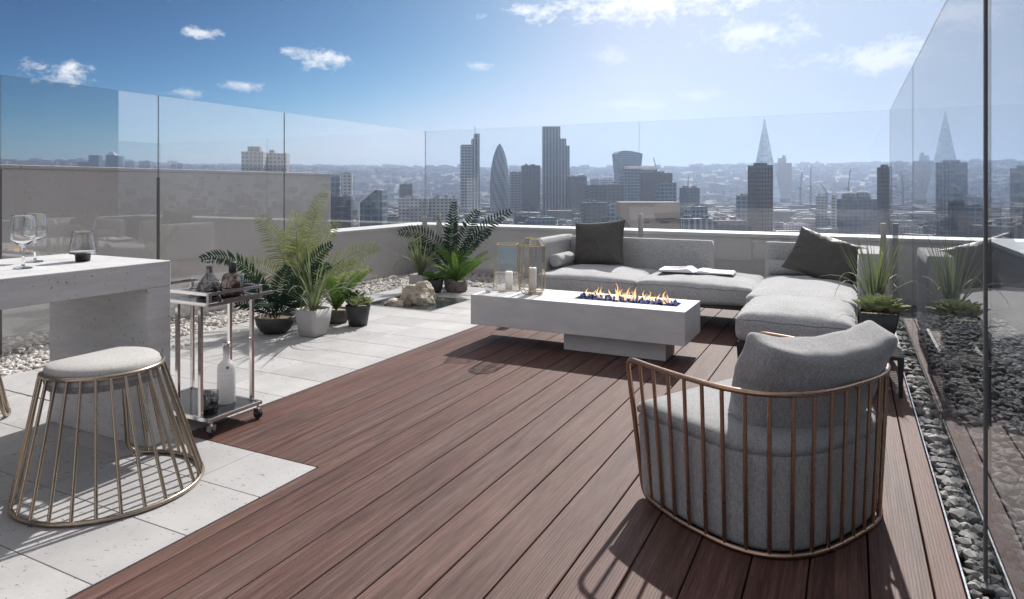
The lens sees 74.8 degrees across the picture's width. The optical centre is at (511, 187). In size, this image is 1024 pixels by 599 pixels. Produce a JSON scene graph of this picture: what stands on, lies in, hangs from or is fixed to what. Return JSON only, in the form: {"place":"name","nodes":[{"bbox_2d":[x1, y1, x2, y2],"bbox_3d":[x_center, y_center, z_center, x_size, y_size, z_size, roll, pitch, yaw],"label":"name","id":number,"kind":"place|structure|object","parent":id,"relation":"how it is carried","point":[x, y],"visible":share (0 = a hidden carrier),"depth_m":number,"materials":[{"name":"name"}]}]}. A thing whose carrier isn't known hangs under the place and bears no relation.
{"place":"outdoors","nodes":[
{"label":"outdoors","id":0,"kind":"place"},
{"bbox_2d":[0,285,491,598],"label":"paving","id":1,"kind":"structure","parent":0,"point":[52,563],"depth_m":3.83,"materials":[{"name":"tile"}]},
{"bbox_2d":[0,373,10,416],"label":"bar stool","id":2,"kind":"object","parent":1,"relation":"on","point":[4,404],"visible":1,"depth_m":4.68,"materials":[{"name":"gold metal"}]},
{"bbox_2d":[0,254,170,446],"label":"bar counter","id":3,"kind":"object","parent":1,"relation":"on","point":[99,302],"visible":0.74,"depth_m":4.18,"materials":[{"name":"concrete"}]},
{"bbox_2d":[9,215,36,268],"bbox_3d":[-2.781,0.307,3.811,0.132,0.299,0.132,0,0,27],"label":"wine glass","id":4,"kind":"object","parent":3,"relation":"on","point":[22,231],"visible":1,"depth_m":3.77,"materials":[{"name":"clear glass"}]},
{"bbox_2d":[24,213,47,261],"bbox_3d":[-2.950,0.307,4.143,0.132,0.299,0.132,0,0,27],"label":"wine glass","id":5,"kind":"object","parent":3,"relation":"on","point":[41,224],"visible":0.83,"depth_m":4.12,"materials":[{"name":"clear glass"}]},
{"bbox_2d":[68,231,96,261],"bbox_3d":[-2.682,0.365,4.186,0.154,0.185,0.154,0,0,27],"label":"smoked glass","id":6,"kind":"object","parent":3,"relation":"on","point":[82,246],"visible":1,"depth_m":4.14,"materials":[{"name":"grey glass"}]},
{"bbox_2d":[6,346,204,527],"bbox_3d":[-2.086,1.247,3.561,0.777,0.700,0.905,0,0,27],"label":"bar stool","id":7,"kind":"object","parent":1,"relation":"on","point":[124,369],"visible":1,"depth_m":3.40,"materials":[{"name":"gold metal"}]},
{"bbox_2d":[170,278,273,436],"bbox_3d":[-2.132,1.135,4.668,0.749,0.924,0.525,0,0,27],"label":"bar cart","id":8,"kind":"object","parent":1,"relation":"on","point":[191,397],"visible":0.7,"depth_m":4.53,"materials":[{"name":"metal"}]},
{"bbox_2d":[196,260,220,296],"bbox_3d":[-2.090,0.623,4.627,0.166,0.248,0.167,0,0,27],"label":"decanter","id":9,"kind":"object","parent":8,"relation":"on","point":[209,282],"visible":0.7,"depth_m":4.58,"materials":[{"name":"glass"}]},
{"bbox_2d":[203,392,217,411],"bbox_3d":[-2.008,1.419,4.446,0.116,0.135,0.116,0,0,27],"label":"whisky tumbler","id":10,"kind":"object","parent":8,"relation":"on","point":[210,403],"visible":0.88,"depth_m":4.41,"materials":[{"name":"clear glass"}]},
{"bbox_2d":[217,341,235,404],"bbox_3d":[-1.980,1.278,4.644,0.120,0.419,0.121,0,0,-14],"label":"bottle","id":11,"kind":"object","parent":8,"relation":"on","point":[226,381],"visible":0.99,"depth_m":4.60,"materials":[{"name":"glass"}]},
{"bbox_2d":[220,261,244,297],"bbox_3d":[-1.913,0.627,4.588,0.164,0.240,0.164,0,0,27],"label":"decanter","id":12,"kind":"object","parent":8,"relation":"on","point":[232,279],"visible":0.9,"depth_m":4.54,"materials":[{"name":"brown glass"}]},
{"bbox_2d":[199,241,332,333],"bbox_3d":[-2.704,1.093,7.406,1.458,1.009,0.759,0,0,27],"label":"potted cycad","id":13,"kind":"object","parent":1,"relation":"on","point":[275,321],"visible":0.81,"depth_m":7.40,"materials":[{"name":"plant"}]},
{"bbox_2d":[237,190,379,321],"bbox_3d":[-2.456,0.809,8.081,1.550,1.576,0.859,0,0,27],"label":"potted palm","id":14,"kind":"object","parent":1,"relation":"on","point":[299,244],"visible":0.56,"depth_m":8.10,"materials":[{"name":"plant"}]},
{"bbox_2d":[259,241,376,336],"bbox_3d":[-2.228,1.061,7.273,1.304,1.072,1.318,0,0,27],"label":"potted dracaena","id":15,"kind":"object","parent":1,"relation":"on","point":[313,316],"visible":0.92,"depth_m":7.18,"materials":[{"name":"plant"}]},
{"bbox_2d":[313,268,372,323],"bbox_3d":[-2.034,1.254,8.007,0.681,0.686,0.725,0,0,2],"label":"potted fern","id":16,"kind":"object","parent":1,"relation":"on","point":[338,309],"visible":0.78,"depth_m":7.91,"materials":[{"name":"plant"}]},
{"bbox_2d":[342,290,373,326],"bbox_3d":[-1.828,1.403,7.789,0.456,0.388,0.379,0,0,27],"label":"potted succulent","id":17,"kind":"object","parent":1,"relation":"on","point":[357,309],"visible":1,"depth_m":7.69,"materials":[{"name":"plant"}]},
{"bbox_2d":[371,295,469,311],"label":"pond","id":18,"kind":"structure","parent":1,"relation":"in","point":[442,302],"depth_m":9.25,"materials":[{"name":"liquid"}]},
{"bbox_2d":[384,298,404,305],"bbox_3d":[-1.617,1.594,9.272,0.348,0.143,0.256,0,0,27],"label":"rock","id":19,"kind":"object","parent":18,"relation":"in","point":[395,302],"visible":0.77,"depth_m":9.18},
{"bbox_2d":[399,281,435,304],"bbox_3d":[-1.311,1.482,9.422,0.592,0.337,0.461,0,0,27],"label":"rock","id":20,"kind":"object","parent":18,"relation":"in","point":[421,293],"visible":0.82,"depth_m":9.28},
{"bbox_2d":[387,225,458,284],"bbox_3d":[-1.419,1.088,10.369,1.384,1.017,0.971,0,0,-11],"label":"potted dracaena","id":21,"kind":"object","parent":1,"relation":"on","point":[420,265],"visible":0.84,"depth_m":10.35,"materials":[{"name":"plant"}]},
{"bbox_2d":[421,269,451,292],"bbox_3d":[-1.141,1.432,10.245,0.460,0.330,0.438,0,0,6],"label":"potted fern","id":22,"kind":"object","parent":1,"relation":"on","point":[436,280],"visible":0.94,"depth_m":10.18,"materials":[{"name":"plant"}]},
{"bbox_2d":[398,201,511,285],"bbox_3d":[-0.949,0.909,10.752,1.891,1.376,0.623,0,0,6],"label":"potted cycad","id":23,"kind":"object","parent":1,"relation":"on","point":[457,238],"visible":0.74,"depth_m":10.79,"materials":[{"name":"plant"}]},
{"bbox_2d":[429,243,489,292],"bbox_3d":[-0.796,1.230,10.252,0.848,0.734,0.884,0,0,6],"label":"potted fern","id":24,"kind":"object","parent":1,"relation":"on","point":[455,283],"visible":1,"depth_m":10.29,"materials":[{"name":"plant"}]},
{"bbox_2d":[0,0,1023,167],"label":"sky","id":25,"kind":"structure","parent":0,"point":[430,67],"materials":[{"name":"blue"}]},
{"bbox_2d":[58,163,1009,202],"bbox_3d":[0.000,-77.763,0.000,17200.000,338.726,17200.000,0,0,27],"label":"ground","id":26,"kind":"structure","parent":0,"point":[396,188],"depth_m":4935.39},
{"bbox_2d":[89,155,102,166],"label":"office tower","id":27,"kind":"structure","parent":26,"relation":"on","point":[95,160],"depth_m":3282.44,"materials":[{"name":"grey glass"}]},
{"bbox_2d":[106,151,118,166],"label":"office tower","id":28,"kind":"structure","parent":26,"relation":"on","point":[111,158],"depth_m":3281.95,"materials":[{"name":"grey glass"}]},
{"bbox_2d":[116,156,124,167],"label":"office tower","id":29,"kind":"structure","parent":26,"relation":"on","point":[120,161],"depth_m":3288.20,"materials":[{"name":"grey glass"}]},
{"bbox_2d":[125,161,136,167],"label":"office tower","id":30,"kind":"structure","parent":26,"relation":"on","point":[130,164],"depth_m":3283.65,"materials":[{"name":"grey glass"}]},
{"bbox_2d":[139,161,153,167],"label":"office tower","id":31,"kind":"structure","parent":26,"relation":"on","point":[146,164],"depth_m":3280.69,"materials":[{"name":"grey glass"}]},
{"bbox_2d":[241,146,266,171],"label":"apartment tower","id":32,"kind":"structure","parent":26,"relation":"on","point":[253,158],"depth_m":692.75,"materials":[{"name":"concrete"}]},
{"bbox_2d":[267,150,289,171],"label":"apartment tower","id":33,"kind":"structure","parent":26,"relation":"on","point":[274,162],"depth_m":712.66,"materials":[{"name":"concrete"}]},
{"bbox_2d":[331,174,339,195],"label":"apartment tower","id":34,"kind":"structure","parent":26,"relation":"on","point":[335,184],"depth_m":795.45,"materials":[{"name":"grey glass"}]},
{"bbox_2d":[331,194,352,228],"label":"office block","id":35,"kind":"structure","parent":26,"relation":"on","point":[342,210],"depth_m":643.40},
{"bbox_2d":[341,172,352,195],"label":"apartment tower","id":36,"kind":"structure","parent":26,"relation":"on","point":[346,182],"depth_m":895.92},
{"bbox_2d":[358,189,386,226],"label":"office block","id":37,"kind":"structure","parent":26,"relation":"on","point":[372,207],"depth_m":620.00,"materials":[{"name":"grey glass"}]},
{"bbox_2d":[387,215,397,224],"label":"building","id":38,"kind":"structure","parent":26,"relation":"on","point":[392,219],"depth_m":1059.16,"materials":[{"name":"grey concrete"}]},
{"bbox_2d":[399,183,412,197],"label":"office block","id":39,"kind":"structure","parent":26,"relation":"on","point":[405,189],"depth_m":992.39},
{"bbox_2d":[398,196,427,223],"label":"office block","id":40,"kind":"structure","parent":26,"relation":"on","point":[411,209],"depth_m":892.20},
{"bbox_2d":[429,195,457,222],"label":"office block","id":41,"kind":"structure","parent":26,"relation":"on","point":[438,204],"depth_m":912.12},
{"bbox_2d":[460,134,479,211],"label":"office tower","id":42,"kind":"structure","parent":26,"relation":"on","point":[469,176],"depth_m":1487.37,"materials":[{"name":"glass"}]},
{"bbox_2d":[467,216,494,223],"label":"building","id":43,"kind":"structure","parent":26,"relation":"on","point":[479,220],"depth_m":1072.90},
{"bbox_2d":[490,143,508,211],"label":"office tower","id":44,"kind":"structure","parent":26,"relation":"on","point":[499,187],"depth_m":1680.76,"materials":[{"name":"grey glass"}]},
{"bbox_2d":[1,158,1023,238],"bbox_3d":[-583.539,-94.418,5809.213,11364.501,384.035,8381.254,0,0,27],"label":"city rooftops","id":45,"kind":"object","parent":26,"relation":"on","point":[724,200],"visible":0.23,"depth_m":4568.11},
{"bbox_2d":[509,171,520,212],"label":"office block","id":46,"kind":"structure","parent":26,"relation":"on","point":[515,190],"depth_m":1637.47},
{"bbox_2d":[515,214,527,224],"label":"building","id":47,"kind":"structure","parent":26,"relation":"on","point":[519,218],"depth_m":1110.33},
{"bbox_2d":[521,164,539,211],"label":"office block","id":48,"kind":"structure","parent":26,"relation":"on","point":[530,178],"depth_m":1484.85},
{"bbox_2d":[528,216,555,225],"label":"building","id":49,"kind":"structure","parent":26,"relation":"on","point":[543,220],"depth_m":1048.97,"materials":[{"name":"grey glass"}]},
{"bbox_2d":[542,126,569,214],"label":"office tower","id":50,"kind":"structure","parent":26,"relation":"on","point":[555,161],"depth_m":1581.20,"materials":[{"name":"glass"}]},
{"bbox_2d":[567,175,586,212],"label":"office block","id":51,"kind":"structure","parent":26,"relation":"on","point":[576,190],"depth_m":1533.98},
{"bbox_2d":[572,217,582,225],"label":"building","id":52,"kind":"structure","parent":26,"relation":"on","point":[577,220],"depth_m":1090.20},
{"bbox_2d":[580,200,607,222],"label":"office block","id":53,"kind":"structure","parent":26,"relation":"on","point":[593,211],"depth_m":1087.62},
{"bbox_2d":[585,182,623,204],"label":"office block","id":54,"kind":"structure","parent":26,"relation":"on","point":[606,192],"depth_m":1233.98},
{"bbox_2d":[600,178,612,184],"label":"office block","id":55,"kind":"structure","parent":26,"relation":"on","point":[609,181],"depth_m":2186.04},
{"bbox_2d":[607,203,625,227],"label":"office block","id":56,"kind":"structure","parent":26,"relation":"on","point":[611,212],"depth_m":1040.67,"materials":[{"name":"grey glass"}]},
{"bbox_2d":[612,150,642,184],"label":"office tower","id":57,"kind":"structure","parent":26,"relation":"on","point":[621,159],"depth_m":1974.55,"materials":[{"name":"grey glass"}]},
{"bbox_2d":[619,166,658,201],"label":"office tower","id":58,"kind":"structure","parent":26,"relation":"on","point":[629,180],"depth_m":1381.37,"materials":[{"name":"grey glass"}]},
{"bbox_2d":[616,202,679,228],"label":"office block","id":59,"kind":"structure","parent":26,"relation":"on","point":[661,215],"depth_m":300.00,"materials":[{"name":"concrete"}]},
{"bbox_2d":[640,171,672,201],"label":"office block","id":60,"kind":"structure","parent":26,"relation":"on","point":[648,181],"depth_m":1233.87,"materials":[{"name":"grey concrete"}]},
{"bbox_2d":[655,181,675,201],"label":"office block","id":61,"kind":"structure","parent":26,"relation":"on","point":[665,191],"depth_m":1138.34,"materials":[{"name":"grey glass"}]},
{"bbox_2d":[679,186,699,214],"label":"office block","id":62,"kind":"structure","parent":26,"relation":"on","point":[689,196],"depth_m":1291.39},
{"bbox_2d":[684,204,707,217],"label":"office block","id":63,"kind":"structure","parent":26,"relation":"on","point":[693,210],"depth_m":991.84,"materials":[{"name":"grey glass"}]},
{"bbox_2d":[679,215,713,229],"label":"office block","id":64,"kind":"structure","parent":26,"relation":"on","point":[687,222],"depth_m":810.30,"materials":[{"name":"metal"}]},
{"bbox_2d":[713,217,745,230],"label":"office block","id":65,"kind":"structure","parent":26,"relation":"on","point":[730,224],"depth_m":889.18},
{"bbox_2d":[736,194,747,230],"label":"office block","id":66,"kind":"structure","parent":26,"relation":"on","point":[741,206],"depth_m":993.74,"materials":[{"name":"grey glass"}]},
{"bbox_2d":[748,163,772,231],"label":"apartment tower","id":67,"kind":"structure","parent":26,"relation":"on","point":[760,197],"depth_m":791.82,"materials":[{"name":"grey concrete"}]},
{"bbox_2d":[756,119,780,202],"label":"office tower","id":68,"kind":"structure","parent":26,"relation":"on","point":[764,154],"depth_m":2980.35,"materials":[{"name":"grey glass"}]},
{"bbox_2d":[773,221,783,229],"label":"building","id":69,"kind":"structure","parent":26,"relation":"on","point":[777,225],"depth_m":1053.74,"materials":[{"name":"grey glass"}]},
{"bbox_2d":[774,155,791,200],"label":"office tower","id":70,"kind":"structure","parent":26,"relation":"on","point":[783,169],"depth_m":2979.29,"materials":[{"name":"glass"}]},
{"bbox_2d":[783,222,809,230],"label":"building","id":71,"kind":"structure","parent":26,"relation":"on","point":[791,226],"depth_m":1050.23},
{"bbox_2d":[791,217,815,231],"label":"building","id":72,"kind":"structure","parent":26,"relation":"on","point":[810,221],"depth_m":1065.89,"materials":[{"name":"concrete"}]},
{"bbox_2d":[793,213,815,218],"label":"building","id":73,"kind":"structure","parent":26,"relation":"on","point":[803,215],"depth_m":1226.03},
{"bbox_2d":[816,194,826,226],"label":"office block","id":74,"kind":"structure","parent":26,"relation":"on","point":[821,210],"depth_m":1094.97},
{"bbox_2d":[831,188,836,228],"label":"office block","id":75,"kind":"structure","parent":26,"relation":"on","point":[833,209],"depth_m":997.58,"materials":[{"name":"white metal"}]},
{"bbox_2d":[837,191,876,233],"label":"office block","id":76,"kind":"structure","parent":26,"relation":"on","point":[857,210],"depth_m":1035.34,"materials":[{"name":"grey glass"}]},
{"bbox_2d":[877,165,889,234],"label":"apartment tower","id":77,"kind":"structure","parent":26,"relation":"on","point":[883,193],"depth_m":794.69,"materials":[{"name":"grey concrete"}]},
{"bbox_2d":[979,204,1000,237],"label":"office block","id":78,"kind":"structure","parent":26,"relation":"on","point":[995,222],"depth_m":840.82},
{"bbox_2d":[1001,216,1009,232],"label":"building","id":79,"kind":"structure","parent":26,"relation":"on","point":[1005,222],"depth_m":1042.03,"materials":[{"name":"concrete"}]},
{"bbox_2d":[1010,165,1023,238],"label":"apartment tower","id":80,"kind":"structure","parent":26,"relation":"on","point":[1017,203],"depth_m":697.88,"materials":[{"name":"grey concrete"}]},
{"bbox_2d":[812,223,911,300],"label":"potted grass","id":81,"kind":"object","parent":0,"point":[875,281],"depth_m":5.99,"materials":[{"name":"plant"}]},
{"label":"building base","id":82,"kind":"structure","parent":0,"visible":0},
{"bbox_2d":[1,164,331,350],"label":"screen wall","id":83,"kind":"structure","parent":82,"relation":"on","point":[114,209],"depth_m":8.12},
{"bbox_2d":[331,222,433,284],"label":"parapet wall","id":84,"kind":"structure","parent":82,"relation":"on","point":[386,238],"depth_m":11.88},
{"bbox_2d":[22,314,1023,598],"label":"gravel bed","id":85,"kind":"object","parent":82,"relation":"on","point":[962,562],"depth_m":3.32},
{"bbox_2d":[0,169,1,354],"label":"glass panel","id":86,"kind":"object","parent":85,"relation":"on","point":[0,253],"visible":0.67,"depth_m":6.40,"materials":[{"name":"glass"}]},
{"bbox_2d":[158,96,283,281],"bbox_3d":[-3.712,0.290,8.738,0.012,2.740,1.948,0,0,27],"label":"glass panel","id":87,"kind":"object","parent":85,"relation":"on","point":[283,157],"visible":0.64,"depth_m":9.61,"materials":[{"name":"glass"}]},
{"bbox_2d":[0,270,527,376],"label":"gravel","id":88,"kind":"structure","parent":85,"relation":"on","point":[32,357],"depth_m":8.20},
{"bbox_2d":[0,75,159,259],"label":"glass panel","id":89,"kind":"object","parent":88,"relation":"on","point":[158,218],"visible":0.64,"depth_m":7.85,"materials":[{"name":"glass"}]},
{"bbox_2d":[284,112,426,272],"bbox_3d":[-2.425,0.290,11.191,0.101,2.740,3.568,0,0,27],"label":"glass panel","id":90,"kind":"object","parent":88,"relation":"on","point":[424,221],"visible":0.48,"depth_m":9.62,"materials":[{"name":"glass"}]},
{"bbox_2d":[436,122,642,271],"bbox_3d":[0.255,0.290,11.917,4.209,2.740,0.121,0,0,27],"label":"glass panel","id":91,"kind":"object","parent":88,"relation":"on","point":[640,226],"visible":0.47,"depth_m":12.73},
{"bbox_2d":[640,110,885,294],"bbox_3d":[3.696,0.290,10.181,3.558,2.740,0.121,0,0,27],"label":"glass panel","id":92,"kind":"object","parent":85,"relation":"on","point":[882,226],"visible":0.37,"depth_m":9.40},
{"bbox_2d":[904,373,970,598],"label":"deck edging","id":93,"kind":"object","parent":85,"relation":"on","point":[967,594],"visible":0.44,"depth_m":3.36,"materials":[{"name":"metal"}]},
{"bbox_2d":[896,305,1023,598],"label":"gravel","id":94,"kind":"structure","parent":85,"relation":"on","point":[1007,398],"depth_m":3.84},
{"bbox_2d":[890,68,911,363],"bbox_3d":[4.410,0.290,7.632,0.012,2.740,3.768,0,0,27],"label":"glass panel","id":95,"kind":"object","parent":94,"relation":"on","point":[901,166],"visible":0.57,"depth_m":7.05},
{"bbox_2d":[911,0,982,567],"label":"glass panel","id":96,"kind":"object","parent":94,"relation":"on","point":[946,364],"visible":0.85,"depth_m":3.65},
{"bbox_2d":[983,0,994,598],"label":"glass panel","id":97,"kind":"object","parent":85,"relation":"on","point":[988,575],"visible":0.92,"depth_m":2.72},
{"bbox_2d":[427,223,1023,307],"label":"parapet wall","id":98,"kind":"structure","parent":82,"relation":"on","point":[741,251],"depth_m":10.89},
{"bbox_2d":[742,379,934,598],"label":"deck void","id":99,"kind":"object","parent":82,"relation":"on","point":[867,542],"depth_m":2.98,"materials":[{"name":"black rubber"}]},
{"bbox_2d":[70,308,966,598],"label":"decking","id":100,"kind":"object","parent":99,"relation":"on","point":[484,462],"visible":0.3,"depth_m":3.37,"materials":[{"name":"wood"}]},
{"bbox_2d":[471,284,699,360],"bbox_3d":[0.704,1.262,6.712,2.190,0.674,0.680,0,0,27],"label":"fire table","id":101,"kind":"object","parent":100,"relation":"on","point":[652,328],"visible":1,"depth_m":6.39,"materials":[{"name":"concrete"}]},
{"bbox_2d":[493,243,521,291],"bbox_3d":[-0.046,0.854,7.258,0.293,0.499,0.293,0,0,7],"label":"lantern","id":102,"kind":"object","parent":101,"relation":"on","point":[503,288],"visible":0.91,"depth_m":7.19,"materials":[{"name":"gold metal"}]},
{"bbox_2d":[505,271,512,288],"bbox_3d":[-0.032,0.988,7.240,0.080,0.199,0.080,0,0,27],"label":"candle","id":103,"kind":"object","parent":102,"relation":"in","point":[508,279],"visible":1,"depth_m":7.21,"materials":[{"name":"wax"}]},
{"bbox_2d":[519,237,544,294],"bbox_3d":[0.213,0.811,6.949,0.244,0.584,0.280,0,0,17],"label":"lantern","id":104,"kind":"object","parent":101,"relation":"on","point":[541,287],"visible":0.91,"depth_m":6.92,"materials":[{"name":"gold metal"}]},
{"bbox_2d":[528,266,536,292],"bbox_3d":[0.213,0.950,6.949,0.084,0.274,0.084,0,0,27],"label":"candle","id":105,"kind":"object","parent":104,"relation":"in","point":[533,278],"visible":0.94,"depth_m":6.91,"materials":[{"name":"wax"}]},
{"bbox_2d":[530,234,763,310],"bbox_3d":[1.673,1.126,8.373,2.733,0.946,1.301,0,0,27],"label":"sofa","id":106,"kind":"object","parent":100,"relation":"on","point":[645,260],"visible":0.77,"depth_m":8.19,"materials":[{"name":"grey fabric"}]},
{"bbox_2d":[549,251,574,266],"bbox_3d":[0.667,0.945,8.870,0.170,0.170,0.520,0,0,27],"label":"bolster","id":107,"kind":"object","parent":106,"relation":"on","point":[561,259],"visible":1,"depth_m":8.69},
{"bbox_2d":[573,220,624,264],"bbox_3d":[1.158,0.740,8.934,0.740,0.600,0.210,-6,-19,33],"label":"throw pillow","id":108,"kind":"object","parent":106,"relation":"on","point":[599,243],"visible":0.94,"depth_m":8.84,"materials":[{"name":"grey fabric"}]},
{"bbox_2d":[657,266,736,275],"bbox_3d":[2.220,0.985,8.043,0.870,0.050,0.380,0,0,24],"label":"book","id":109,"kind":"object","parent":106,"relation":"on","point":[684,269],"visible":1,"depth_m":7.97,"materials":[{"name":"paper"}]},
{"bbox_2d":[626,320,897,559],"bbox_3d":[1.305,1.126,3.384,1.175,0.944,0.953,0,0,-35],"label":"armchair","id":110,"kind":"object","parent":100,"relation":"on","point":[776,442],"visible":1,"depth_m":3.00,"materials":[{"name":"fabric"}]},
{"bbox_2d":[735,241,883,358],"bbox_3d":[3.034,1.131,6.722,1.266,0.936,3.023,0,0,27],"label":"chaise","id":111,"kind":"object","parent":100,"relation":"on","point":[797,305],"visible":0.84,"depth_m":5.86,"materials":[{"name":"grey fabric"}]},
{"bbox_2d":[766,260,807,275],"bbox_3d":[3.298,0.955,8.002,0.480,0.170,0.170,0,0,27],"label":"bolster","id":112,"kind":"object","parent":111,"relation":"on","point":[773,267],"visible":0.45,"depth_m":7.99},
{"bbox_2d":[781,226,868,284],"bbox_3d":[3.551,0.800,7.595,0.780,0.560,0.211,22,-16,39],"label":"throw pillow","id":113,"kind":"object","parent":111,"relation":"on","point":[814,254],"visible":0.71,"depth_m":7.54,"materials":[{"name":"grey fabric"}]},
{"bbox_2d":[858,323,903,397],"bbox_3d":[3.130,1.441,5.721,0.299,0.316,1.315,0,0,27],"label":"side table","id":114,"kind":"object","parent":100,"relation":"on","point":[897,356],"visible":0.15,"depth_m":5.09,"materials":[{"name":"black metal"}]},
{"bbox_2d":[852,293,910,334],"bbox_3d":[3.048,1.083,5.570,0.403,0.396,0.420,0,0,-8],"label":"potted succulent","id":115,"kind":"object","parent":114,"relation":"on","point":[883,311],"visible":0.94,"depth_m":5.46,"materials":[{"name":"plant"}]},
{"bbox_2d":[991,241,1023,336],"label":"parapet wall","id":116,"kind":"structure","parent":82,"relation":"on","point":[1007,281],"depth_m":8.04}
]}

